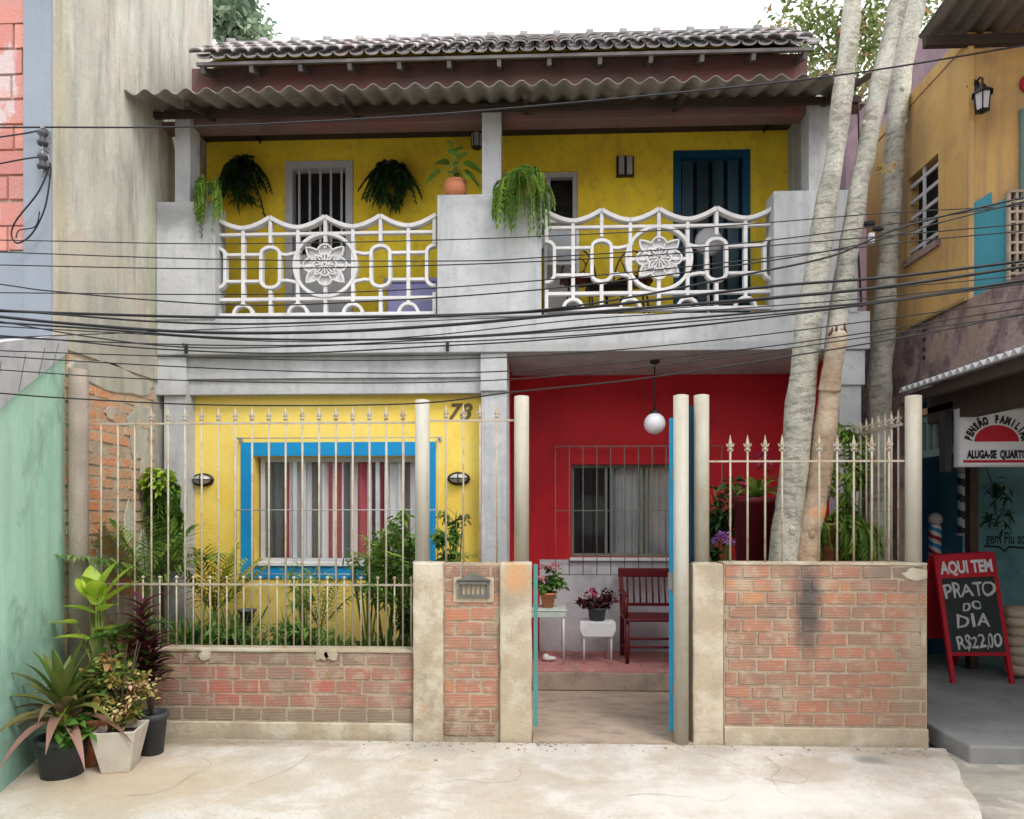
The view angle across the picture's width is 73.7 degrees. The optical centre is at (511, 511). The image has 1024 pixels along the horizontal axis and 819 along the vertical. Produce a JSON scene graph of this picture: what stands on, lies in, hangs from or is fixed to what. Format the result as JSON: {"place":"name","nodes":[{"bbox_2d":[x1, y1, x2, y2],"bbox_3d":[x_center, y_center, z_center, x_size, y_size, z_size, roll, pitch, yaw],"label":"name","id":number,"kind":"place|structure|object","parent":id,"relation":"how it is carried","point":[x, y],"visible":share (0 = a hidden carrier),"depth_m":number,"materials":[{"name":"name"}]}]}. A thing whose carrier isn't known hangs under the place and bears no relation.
{"place":"outdoors","nodes":[
{"label":"outdoors","id":0,"kind":"place"},
{"bbox_2d":[89,640,412,674],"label":"garden soil","id":1,"kind":"structure","parent":0,"point":[270,640],"depth_m":6.07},
{"bbox_2d":[57,516,229,631],"bbox_3d":[-2.789,0.610,5.239,1.149,1.160,1.328,0,0,2],"label":"garden palm","id":2,"kind":"object","parent":1,"relation":"on","point":[159,566],"visible":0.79,"depth_m":5.26,"materials":[{"name":"green plant"}]},
{"bbox_2d":[106,591,250,680],"bbox_3d":[-2.525,0.926,5.255,1.079,0.635,1.032,0,0,41],"label":"strap plant","id":3,"kind":"object","parent":1,"relation":"on","point":[180,637],"visible":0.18,"depth_m":5.26,"materials":[{"name":"green plant"}]},
{"bbox_2d":[157,539,271,623],"bbox_3d":[-2.442,0.704,5.673,0.950,0.971,0.815,0,0,2],"label":"garden palm","id":4,"kind":"object","parent":1,"relation":"on","point":[226,570],"visible":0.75,"depth_m":5.57,"materials":[{"name":"green plant"}]},
{"bbox_2d":[157,597,281,665],"bbox_3d":[-2.224,0.924,5.250,1.019,0.555,0.991,0,0,41],"label":"strap plant","id":5,"kind":"object","parent":1,"relation":"on","point":[238,623],"visible":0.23,"depth_m":5.25,"materials":[{"name":"green plant"}]},
{"bbox_2d":[188,621,339,645],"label":"plant","id":6,"kind":"object","parent":1,"relation":"on","point":[314,633],"visible":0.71,"depth_m":5.07,"materials":[{"name":"green plant"}]},
{"bbox_2d":[275,561,338,645],"bbox_3d":[-1.604,0.789,5.402,0.496,0.806,0.337,0,0,23],"label":"seedling","id":7,"kind":"object","parent":1,"relation":"on","point":[298,601],"visible":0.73,"depth_m":5.38,"materials":[{"name":"green plant"}]},
{"bbox_2d":[342,529,405,643],"bbox_3d":[-1.103,0.658,5.285,0.608,1.067,0.380,0,0,16],"label":"garden shrub","id":8,"kind":"object","parent":1,"relation":"on","point":[364,588],"visible":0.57,"depth_m":5.27,"materials":[{"name":"green plant"}]},
{"bbox_2d":[358,523,412,643],"bbox_3d":[-0.956,0.640,5.338,0.516,1.103,0.457,0,0,2],"label":"garden shrub","id":9,"kind":"object","parent":1,"relation":"on","point":[373,602],"visible":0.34,"depth_m":5.29,"materials":[{"name":"green plant"}]},
{"bbox_2d":[382,508,414,645],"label":"garden shrub","id":10,"kind":"object","parent":1,"relation":"on","point":[394,528],"visible":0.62,"depth_m":5.15,"materials":[{"name":"green plant"}]},
{"bbox_2d":[342,532,482,645],"bbox_3d":[-0.839,0.662,5.306,1.020,1.057,1.160,0,0,-32],"label":"garden palm","id":11,"kind":"object","parent":1,"relation":"on","point":[388,564],"visible":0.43,"depth_m":5.13,"materials":[{"name":"green plant"}]},
{"bbox_2d":[430,516,464,561],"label":"garden shrub","id":12,"kind":"object","parent":1,"relation":"on","point":[439,540],"visible":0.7,"depth_m":5.28,"materials":[{"name":"green plant"}]},
{"bbox_2d":[0,738,981,818],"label":"pavement","id":13,"kind":"structure","parent":0,"point":[328,779],"depth_m":3.98,"materials":[{"name":"concrete"}]},
{"bbox_2d":[0,336,67,792],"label":"green wall","id":14,"kind":"structure","parent":13,"relation":"on","point":[32,511],"depth_m":4.26,"materials":[{"name":"green paint"}]},
{"bbox_2d":[0,636,132,780],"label":"potted bromeliad","id":15,"kind":"object","parent":13,"relation":"on","point":[61,744],"visible":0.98,"depth_m":4.06,"materials":[{"name":"green plant"}]},
{"bbox_2d":[51,562,139,686],"bbox_3d":[-2.865,0.965,4.608,0.686,1.250,0.287,0,0,2],"label":"dieffenbachia","id":16,"kind":"object","parent":13,"relation":"on","point":[91,586],"visible":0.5,"depth_m":4.63,"materials":[{"name":"green plant"}]},
{"bbox_2d":[70,657,127,767],"bbox_3d":[-2.644,1.260,4.354,0.376,0.659,0.340,0,0,19],"label":"potted shrub","id":17,"kind":"object","parent":13,"relation":"on","point":[91,760],"visible":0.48,"depth_m":4.27,"materials":[{"name":"green plant"}]},
{"bbox_2d":[77,640,160,773],"bbox_3d":[-2.440,1.200,4.278,0.451,0.780,0.387,0,0,2],"label":"square planter","id":18,"kind":"object","parent":13,"relation":"on","point":[115,750],"visible":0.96,"depth_m":4.23,"materials":[{"name":"ceramic"}]},
{"bbox_2d":[85,619,173,718],"bbox_3d":[-2.589,1.161,4.636,0.625,0.858,0.422,0,0,2],"label":"feathery shrub","id":19,"kind":"object","parent":13,"relation":"on","point":[114,638],"visible":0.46,"depth_m":4.56,"materials":[{"name":"green plant"}]},
{"bbox_2d":[109,592,181,756],"bbox_3d":[-2.425,1.063,4.515,0.429,1.054,0.398,0,0,2],"label":"potted cordyline","id":20,"kind":"object","parent":13,"relation":"on","point":[154,743],"visible":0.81,"depth_m":4.50,"materials":[{"name":"purple plant"}]},
{"bbox_2d":[213,0,940,100],"label":"sky","id":21,"kind":"structure","parent":0,"point":[304,19],"materials":[{"name":"white"}]},
{"bbox_2d":[532,690,935,747],"bbox_3d":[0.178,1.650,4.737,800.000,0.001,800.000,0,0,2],"label":"road","id":22,"kind":"structure","parent":0,"point":[930,746],"depth_m":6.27,"materials":[{"name":"concrete"}]},
{"bbox_2d":[68,368,88,713],"bbox_3d":[-3.083,0.304,4.859,0.121,2.631,0.124,0,0,2],"label":"corner post","id":23,"kind":"object","parent":22,"relation":"on","point":[78,477],"visible":0.61,"depth_m":4.81,"materials":[{"name":"concrete"}]},
{"bbox_2d":[0,0,212,661],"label":"neighbour house","id":24,"kind":"structure","parent":22,"relation":"on","point":[75,62],"depth_m":5.29,"materials":[{"name":"beige paint"}]},
{"bbox_2d":[36,126,50,176],"bbox_3d":[-3.226,-2.477,4.706,0.072,0.342,0.094,0,0,2],"label":"insulator rack","id":25,"kind":"object","parent":24,"relation":"attached to","point":[44,134],"visible":1,"depth_m":4.69,"materials":[{"name":"ceramic"}]},
{"bbox_2d":[0,130,51,243],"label":"slack cable","id":26,"kind":"object","parent":25,"relation":"hanging from","point":[27,206],"visible":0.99,"depth_m":4.69,"materials":[{"name":"rubber"}]},
{"bbox_2d":[0,44,1023,127],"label":"overhead cable","id":27,"kind":"object","parent":25,"relation":"attached to","point":[525,106],"visible":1,"depth_m":4.59,"materials":[{"name":"rubber"}]},
{"bbox_2d":[136,467,179,505],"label":"lime tuft","id":28,"kind":"object","parent":24,"relation":"attached to","point":[157,474],"visible":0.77,"depth_m":5.75,"materials":[{"name":"green plant"}]},
{"bbox_2d":[141,478,182,524],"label":"hanging plant","id":29,"kind":"object","parent":24,"relation":"hanging from","point":[174,499],"visible":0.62,"depth_m":5.80,"materials":[{"name":"green plant"}]},
{"bbox_2d":[213,0,281,67],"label":"background tree","id":30,"kind":"object","parent":22,"relation":"on","point":[237,20],"visible":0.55,"depth_m":17.42,"materials":[{"name":"green plant"}]},
{"bbox_2d":[92,647,413,740],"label":"brick wall","id":31,"kind":"structure","parent":22,"relation":"on","point":[361,694],"depth_m":4.83,"materials":[{"name":"brick"}]},
{"bbox_2d":[89,406,414,648],"bbox_3d":[-1.892,0.217,4.899,2.412,1.946,0.028,0,0,2],"label":"railing","id":32,"kind":"object","parent":31,"relation":"on","point":[285,419],"visible":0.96,"depth_m":4.89,"materials":[{"name":"metal"}]},
{"bbox_2d":[413,561,444,741],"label":"wall pillar","id":33,"kind":"structure","parent":22,"relation":"on","point":[428,651],"depth_m":4.75,"materials":[{"name":"concrete"}]},
{"bbox_2d":[412,399,431,563],"bbox_3d":[-0.633,-0.205,4.827,0.150,1.174,0.150,0,0,2],"label":"steel post","id":34,"kind":"object","parent":33,"relation":"on","point":[422,483],"visible":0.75,"depth_m":4.78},
{"bbox_2d":[444,562,500,742],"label":"letterbox wall","id":35,"kind":"structure","parent":22,"relation":"on","point":[471,671],"depth_m":4.77,"materials":[{"name":"brick"}]},
{"bbox_2d":[430,404,513,562],"bbox_3d":[-0.282,-0.200,4.839,0.610,1.130,0.028,0,0,2],"label":"railing","id":36,"kind":"object","parent":35,"relation":"on","point":[479,413],"visible":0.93,"depth_m":4.83,"materials":[{"name":"metal"}]},
{"bbox_2d":[453,572,493,602],"bbox_3d":[-0.268,0.526,4.748,0.283,0.210,0.050,0,0,2],"label":"letter box","id":37,"kind":"object","parent":35,"relation":"attached to","point":[473,587],"visible":1,"depth_m":4.75,"materials":[{"name":"metal"}]},
{"bbox_2d":[124,24,871,690],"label":"house","id":38,"kind":"structure","parent":22,"relation":"on","point":[754,156],"depth_m":6.17,"materials":[{"name":"grey paint"}]},
{"bbox_2d":[146,504,186,571],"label":"hanging plant","id":39,"kind":"object","parent":38,"relation":"hanging from","point":[176,520],"visible":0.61,"depth_m":5.88,"materials":[{"name":"green plant"}]},
{"bbox_2d":[193,174,223,248],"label":"hanging fern","id":40,"kind":"object","parent":38,"relation":"hanging from","point":[202,187],"visible":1,"depth_m":5.93,"materials":[{"name":"green plant"}]},
{"bbox_2d":[218,153,272,216],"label":"hanging fern","id":41,"kind":"object","parent":38,"relation":"hanging from","point":[236,174],"visible":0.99,"depth_m":6.73,"materials":[{"name":"green plant"}]},
{"bbox_2d":[285,160,352,312],"bbox_3d":[-1.950,-2.634,6.970,0.691,1.831,0.135,0,0,2],"label":"door","id":42,"kind":"structure","parent":38,"relation":"in","point":[313,189],"depth_m":6.94,"materials":[{"name":"metal"}]},
{"bbox_2d":[236,436,441,578],"bbox_3d":[-1.567,-0.039,6.261,1.863,1.290,0.306,0,0,2],"label":"window","id":43,"kind":"structure","parent":38,"relation":"in","point":[277,464],"depth_m":6.36,"materials":[{"name":"blue paint"}]},
{"bbox_2d":[358,159,422,217],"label":"hanging fern","id":44,"kind":"object","parent":38,"relation":"hanging from","point":[383,174],"visible":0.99,"depth_m":6.66,"materials":[{"name":"green plant"}]},
{"bbox_2d":[384,278,436,311],"bbox_3d":[-0.909,-1.958,6.529,0.565,0.460,0.330,0,0,2],"label":"storage box","id":45,"kind":"object","parent":38,"relation":"on","point":[422,305],"visible":0.3,"depth_m":6.38,"materials":[{"name":"purple plastic"}]},
{"bbox_2d":[423,137,481,194],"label":"potted plant","id":46,"kind":"object","parent":38,"relation":"on","point":[455,184],"visible":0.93,"depth_m":5.98,"materials":[{"name":"green plant"}]},
{"bbox_2d":[491,164,555,237],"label":"hanging fern","id":47,"kind":"object","parent":38,"relation":"hanging from","point":[515,183],"visible":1,"depth_m":5.70,"materials":[{"name":"green plant"}]},
{"bbox_2d":[503,172,577,255],"bbox_3d":[0.287,-2.985,6.914,0.749,0.844,0.120,0,0,2],"label":"window","id":48,"kind":"structure","parent":38,"relation":"in","point":[564,185],"depth_m":6.95,"materials":[{"name":"metal"}]},
{"bbox_2d":[532,604,566,664],"bbox_3d":[0.305,1.158,6.483,0.418,0.511,0.400,0,0,2],"label":"side table","id":49,"kind":"object","parent":38,"relation":"on","point":[558,611],"visible":0.52,"depth_m":6.29,"materials":[{"name":"white paint"}]},
{"bbox_2d":[532,562,569,607],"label":"potted geranium","id":50,"kind":"object","parent":49,"relation":"on","point":[547,593],"visible":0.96,"depth_m":6.40,"materials":[{"name":"plant"}]},
{"bbox_2d":[542,219,580,314],"bbox_3d":[0.471,-2.229,6.532,0.371,1.024,0.290,0,0,2],"label":"railing","id":51,"kind":"object","parent":38,"relation":"on","point":[553,302],"visible":0.43,"depth_m":6.43,"materials":[{"name":"metal"}]},
{"bbox_2d":[578,618,615,663],"bbox_3d":[0.800,1.220,6.465,0.331,0.388,0.300,0,0,2],"label":"stool","id":52,"kind":"object","parent":38,"relation":"on","point":[606,627],"visible":0.98,"depth_m":6.32,"materials":[{"name":"white paint"}]},
{"bbox_2d":[574,588,618,620],"bbox_3d":[0.812,0.867,6.469,0.424,0.316,0.260,0,0,-14],"label":"potted cyclamen","id":53,"kind":"object","parent":52,"relation":"on","point":[597,607],"visible":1,"depth_m":6.43,"materials":[{"name":"plant"}]},
{"bbox_2d":[555,445,722,575],"bbox_3d":[1.281,-0.013,7.189,1.675,1.343,0.716,0,0,2],"label":"barred window","id":54,"kind":"structure","parent":38,"relation":"in","point":[617,510],"depth_m":7.11,"materials":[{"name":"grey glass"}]},
{"bbox_2d":[618,567,668,663],"bbox_3d":[1.324,0.985,6.583,0.555,0.859,0.537,0,0,2],"label":"wooden chair","id":55,"kind":"object","parent":38,"relation":"on","point":[626,616],"visible":0.78,"depth_m":6.72,"materials":[{"name":"red paint"}]},
{"bbox_2d":[673,149,749,312],"bbox_3d":[1.981,-2.651,6.823,0.750,1.864,0.135,0,0,2],"label":"door","id":56,"kind":"structure","parent":38,"relation":"in","point":[703,180],"depth_m":6.82,"materials":[{"name":"wood"}]},
{"bbox_2d":[500,561,531,742],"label":"wall pillar","id":57,"kind":"structure","parent":22,"relation":"on","point":[515,652],"depth_m":4.72,"materials":[{"name":"concrete"}]},
{"bbox_2d":[512,395,531,562],"bbox_3d":[0.068,-0.216,4.801,0.150,1.196,0.150,0,0,2],"label":"steel post","id":58,"kind":"object","parent":57,"relation":"on","point":[521,478],"visible":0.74,"depth_m":4.76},
{"bbox_2d":[534,564,537,726],"bbox_3d":[0.168,0.932,4.817,0.028,1.117,0.160,0,0,2],"label":"gate jamb","id":59,"kind":"object","parent":57,"relation":"attached to","point":[535,645],"visible":1,"depth_m":4.74,"materials":[{"name":"teal paint"}]},
{"bbox_2d":[673,394,688,744],"bbox_3d":[1.163,0.403,4.700,0.104,2.414,0.104,0,0,2],"label":"steel post","id":60,"kind":"object","parent":22,"relation":"on","point":[680,569],"visible":0.88,"depth_m":4.66,"materials":[{"name":"metal"}]},
{"bbox_2d":[668,418,672,730],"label":"gate","id":61,"kind":"structure","parent":60,"relation":"attached to","point":[670,580],"depth_m":4.76,"materials":[{"name":"metal"}]},
{"bbox_2d":[689,562,723,744],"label":"wall pillar","id":62,"kind":"structure","parent":22,"relation":"on","point":[706,600],"depth_m":4.67,"materials":[{"name":"concrete"}]},
{"bbox_2d":[689,406,693,562],"bbox_3d":[1.263,-0.192,4.796,0.035,1.104,0.030,0,0,2],"label":"gate stop post","id":63,"kind":"object","parent":62,"relation":"on","point":[691,484],"visible":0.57,"depth_m":4.78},
{"bbox_2d":[692,394,710,563],"bbox_3d":[1.319,-0.216,4.754,0.150,1.196,0.150,0,0,2],"label":"steel post","id":64,"kind":"object","parent":62,"relation":"on","point":[701,478],"visible":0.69,"depth_m":4.71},
{"bbox_2d":[709,475,745,560],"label":"garden shrub","id":65,"kind":"object","parent":22,"relation":"on","point":[718,519],"visible":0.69,"depth_m":5.94,"materials":[{"name":"green plant"}]},
{"bbox_2d":[718,448,777,560],"bbox_3d":[2.013,0.531,5.574,0.676,2.102,0.653,0,0,32],"label":"potted bromeliad","id":66,"kind":"object","parent":22,"relation":"on","point":[756,522],"visible":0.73,"depth_m":5.49,"materials":[{"name":"ceramic"}]},
{"bbox_2d":[768,0,860,560],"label":"street tree","id":67,"kind":"object","parent":22,"relation":"on","point":[799,406],"visible":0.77,"depth_m":4.87,"materials":[{"name":"grey plant"}]},
{"bbox_2d":[718,561,927,747],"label":"brick wall","id":68,"kind":"structure","parent":22,"relation":"on","point":[825,654],"depth_m":4.66,"materials":[{"name":"brick"}]},
{"bbox_2d":[709,434,904,561],"bbox_3d":[2.047,-0.089,4.737,1.346,0.898,0.032,0,0,2],"label":"railing","id":69,"kind":"object","parent":68,"relation":"on","point":[819,445],"visible":0.94,"depth_m":4.73,"materials":[{"name":"metal"}]},
{"bbox_2d":[838,409,902,561],"bbox_3d":[2.740,-0.125,5.281,0.052,1.201,1.040,0,0,2],"label":"railing","id":70,"kind":"object","parent":68,"relation":"on","point":[891,420],"visible":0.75,"depth_m":4.99,"materials":[{"name":"metal"}]},
{"bbox_2d":[905,395,923,566],"bbox_3d":[2.762,-0.209,4.700,0.150,1.183,0.150,0,0,2],"label":"steel post","id":71,"kind":"object","parent":68,"relation":"on","point":[913,478],"visible":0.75,"depth_m":4.66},
{"bbox_2d":[820,545,841,560],"bbox_3d":[2.510,0.922,5.400,0.260,1.320,0.256,0,0,2],"label":"plant pot","id":72,"kind":"object","parent":22,"relation":"on","point":[827,554],"visible":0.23,"depth_m":5.32,"materials":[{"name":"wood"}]},
{"bbox_2d":[820,509,886,560],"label":"fern","id":73,"kind":"object","parent":72,"relation":"on","point":[845,537],"visible":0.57,"depth_m":5.17,"materials":[{"name":"green plant"}]},
{"bbox_2d":[828,421,875,521],"bbox_3d":[2.680,0.429,5.440,0.424,2.311,0.458,0,0,2],"label":"garden shrub","id":74,"kind":"object","parent":22,"relation":"on","point":[845,437],"visible":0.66,"depth_m":5.42,"materials":[{"name":"green plant"}]},
{"bbox_2d":[797,0,908,560],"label":"street tree","id":75,"kind":"object","parent":22,"relation":"on","point":[825,425],"visible":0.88,"depth_m":4.88,"materials":[{"name":"brown plant"}]},
{"bbox_2d":[948,752,1023,818],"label":"gutter strip","id":76,"kind":"object","parent":22,"relation":"on","point":[996,791],"depth_m":4.00,"materials":[{"name":"concrete"}]},
{"bbox_2d":[927,654,1023,764],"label":"sidewalk","id":77,"kind":"structure","parent":0,"point":[975,716],"depth_m":5.12,"materials":[{"name":"concrete"}]},
{"bbox_2d":[757,0,939,100],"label":"background tree","id":78,"kind":"object","parent":77,"relation":"on","point":[872,15],"visible":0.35,"depth_m":10.82,"materials":[{"name":"green plant"}]},
{"bbox_2d":[864,0,925,558],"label":"street tree","id":79,"kind":"object","parent":77,"relation":"on","point":[879,389],"visible":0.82,"depth_m":6.09,"materials":[{"name":"grey plant"}]},
{"bbox_2d":[839,38,1005,310],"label":"mauve house","id":80,"kind":"structure","parent":77,"relation":"on","point":[920,72],"depth_m":7.50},
{"bbox_2d":[861,0,1023,668],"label":"orange house","id":81,"kind":"structure","parent":77,"relation":"on","point":[959,153],"depth_m":5.52,"materials":[{"name":"paint"}]},
{"bbox_2d":[0,284,1022,345],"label":"overhead cable","id":82,"kind":"object","parent":81,"relation":"attached to","point":[463,341],"visible":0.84,"depth_m":3.35,"materials":[{"name":"rubber"}]},
{"bbox_2d":[0,282,1022,353],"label":"overhead cable","id":83,"kind":"object","parent":81,"relation":"attached to","point":[394,348],"visible":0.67,"depth_m":3.52,"materials":[{"name":"rubber"}]},
{"bbox_2d":[0,265,1023,334],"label":"overhead cable","id":84,"kind":"object","parent":81,"relation":"attached to","point":[525,317],"visible":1,"depth_m":3.29,"materials":[{"name":"rubber"}]},
{"bbox_2d":[0,260,1023,318],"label":"overhead cable","id":85,"kind":"object","parent":81,"relation":"attached to","point":[576,308],"visible":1,"depth_m":3.33,"materials":[{"name":"rubber"}]},
{"bbox_2d":[0,196,1023,324],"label":"overhead cable","id":86,"kind":"object","parent":81,"relation":"attached to","point":[692,285],"visible":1,"depth_m":3.33,"materials":[{"name":"rubber"}]},
{"bbox_2d":[0,279,1023,340],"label":"overhead cable","id":87,"kind":"object","parent":81,"relation":"attached to","point":[546,330],"visible":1,"depth_m":3.27,"materials":[{"name":"rubber"}]},
{"bbox_2d":[0,313,1023,405],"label":"overhead cable","id":88,"kind":"object","parent":81,"relation":"attached to","point":[526,390],"visible":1,"depth_m":3.31,"materials":[{"name":"rubber"}]},
{"bbox_2d":[0,283,1023,348],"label":"overhead cable","id":89,"kind":"object","parent":81,"relation":"attached to","point":[515,334],"visible":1,"depth_m":3.26,"materials":[{"name":"rubber"}]},
{"bbox_2d":[0,201,1023,305],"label":"overhead cable","id":90,"kind":"object","parent":81,"relation":"attached to","point":[513,291],"visible":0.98,"depth_m":3.39,"materials":[{"name":"rubber"}]},
{"bbox_2d":[0,203,1023,261],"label":"overhead cable","id":91,"kind":"object","parent":81,"relation":"attached to","point":[494,260],"visible":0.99,"depth_m":3.50,"materials":[{"name":"rubber"}]},
{"bbox_2d":[0,307,1023,373],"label":"overhead cable","id":92,"kind":"object","parent":81,"relation":"attached to","point":[519,370],"visible":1,"depth_m":3.36,"materials":[{"name":"rubber"}]},
{"bbox_2d":[0,314,1023,383],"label":"overhead cable","id":93,"kind":"object","parent":81,"relation":"attached to","point":[503,379],"visible":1,"depth_m":3.34,"materials":[{"name":"rubber"}]},
{"bbox_2d":[0,223,1023,268],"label":"overhead cable","id":94,"kind":"object","parent":81,"relation":"attached to","point":[517,262],"visible":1,"depth_m":3.46,"materials":[{"name":"rubber"}]},
{"bbox_2d":[0,230,1023,294],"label":"overhead cable","id":95,"kind":"object","parent":81,"relation":"attached to","point":[514,282],"visible":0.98,"depth_m":3.44,"materials":[{"name":"rubber"}]},
{"bbox_2d":[0,299,1023,360],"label":"overhead cable","id":96,"kind":"object","parent":81,"relation":"attached to","point":[517,356],"visible":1,"depth_m":3.39,"materials":[{"name":"rubber"}]},
{"bbox_2d":[0,205,1023,243],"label":"overhead cable","id":97,"kind":"object","parent":81,"relation":"attached to","point":[507,237],"visible":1,"depth_m":3.54,"materials":[{"name":"rubber"}]},
{"bbox_2d":[0,281,1023,341],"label":"overhead cable","id":98,"kind":"object","parent":81,"relation":"attached to","point":[517,325],"visible":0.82,"depth_m":3.44,"materials":[{"name":"rubber"}]},
{"bbox_2d":[23,275,1023,336],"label":"overhead cable","id":99,"kind":"object","parent":81,"relation":"attached to","point":[506,317],"visible":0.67,"depth_m":3.53,"materials":[{"name":"rubber"}]},
{"bbox_2d":[902,163,940,268],"bbox_3d":[3.620,-2.613,5.950,0.150,0.786,0.555,0,0,2],"label":"window","id":100,"kind":"structure","parent":81,"relation":"in","point":[928,183],"depth_m":5.96,"materials":[{"name":"metal"}]},
{"bbox_2d":[922,401,961,653],"bbox_3d":[4.255,-0.008,7.246,0.940,2.995,0.120,0,0,2],"label":"dark doorway","id":101,"kind":"structure","parent":81,"relation":"in","point":[939,489],"depth_m":7.18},
{"bbox_2d":[956,467,964,535],"bbox_3d":[4.490,-0.137,6.777,0.150,0.758,0.150,0,0,2],"label":"barber pole","id":102,"kind":"object","parent":81,"relation":"attached to","point":[960,501],"visible":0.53,"depth_m":6.75,"materials":[{"name":"white paint"}]},
{"bbox_2d":[966,76,992,114],"bbox_3d":[3.595,-3.204,5.244,0.156,0.330,0.190,0,0,2],"label":"wall lantern","id":103,"kind":"object","parent":81,"relation":"attached to","point":[982,93],"depth_m":5.20,"materials":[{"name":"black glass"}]},
{"bbox_2d":[939,408,1023,471],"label":"hanging sign","id":104,"kind":"object","parent":81,"relation":"hanging from","point":[994,440],"visible":0.97,"depth_m":5.45,"materials":[{"name":"metal"}]},
{"bbox_2d":[979,467,1014,540],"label":"hanging plant","id":105,"kind":"object","parent":81,"relation":"hanging from","point":[995,487],"visible":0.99,"depth_m":6.87,"materials":[{"name":"green plant"}]},
{"bbox_2d":[927,551,1014,682],"bbox_3d":[4.066,0.926,6.293,0.614,1.136,0.730,0,0,2],"label":"chalkboard sign","id":106,"kind":"object","parent":77,"relation":"on","point":[965,614],"visible":0.99,"depth_m":6.07,"materials":[{"name":"red paint"}]},
{"bbox_2d":[1002,605,1023,676],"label":"stone stump","id":107,"kind":"object","parent":77,"relation":"on","point":[1014,617],"visible":0.84,"depth_m":6.10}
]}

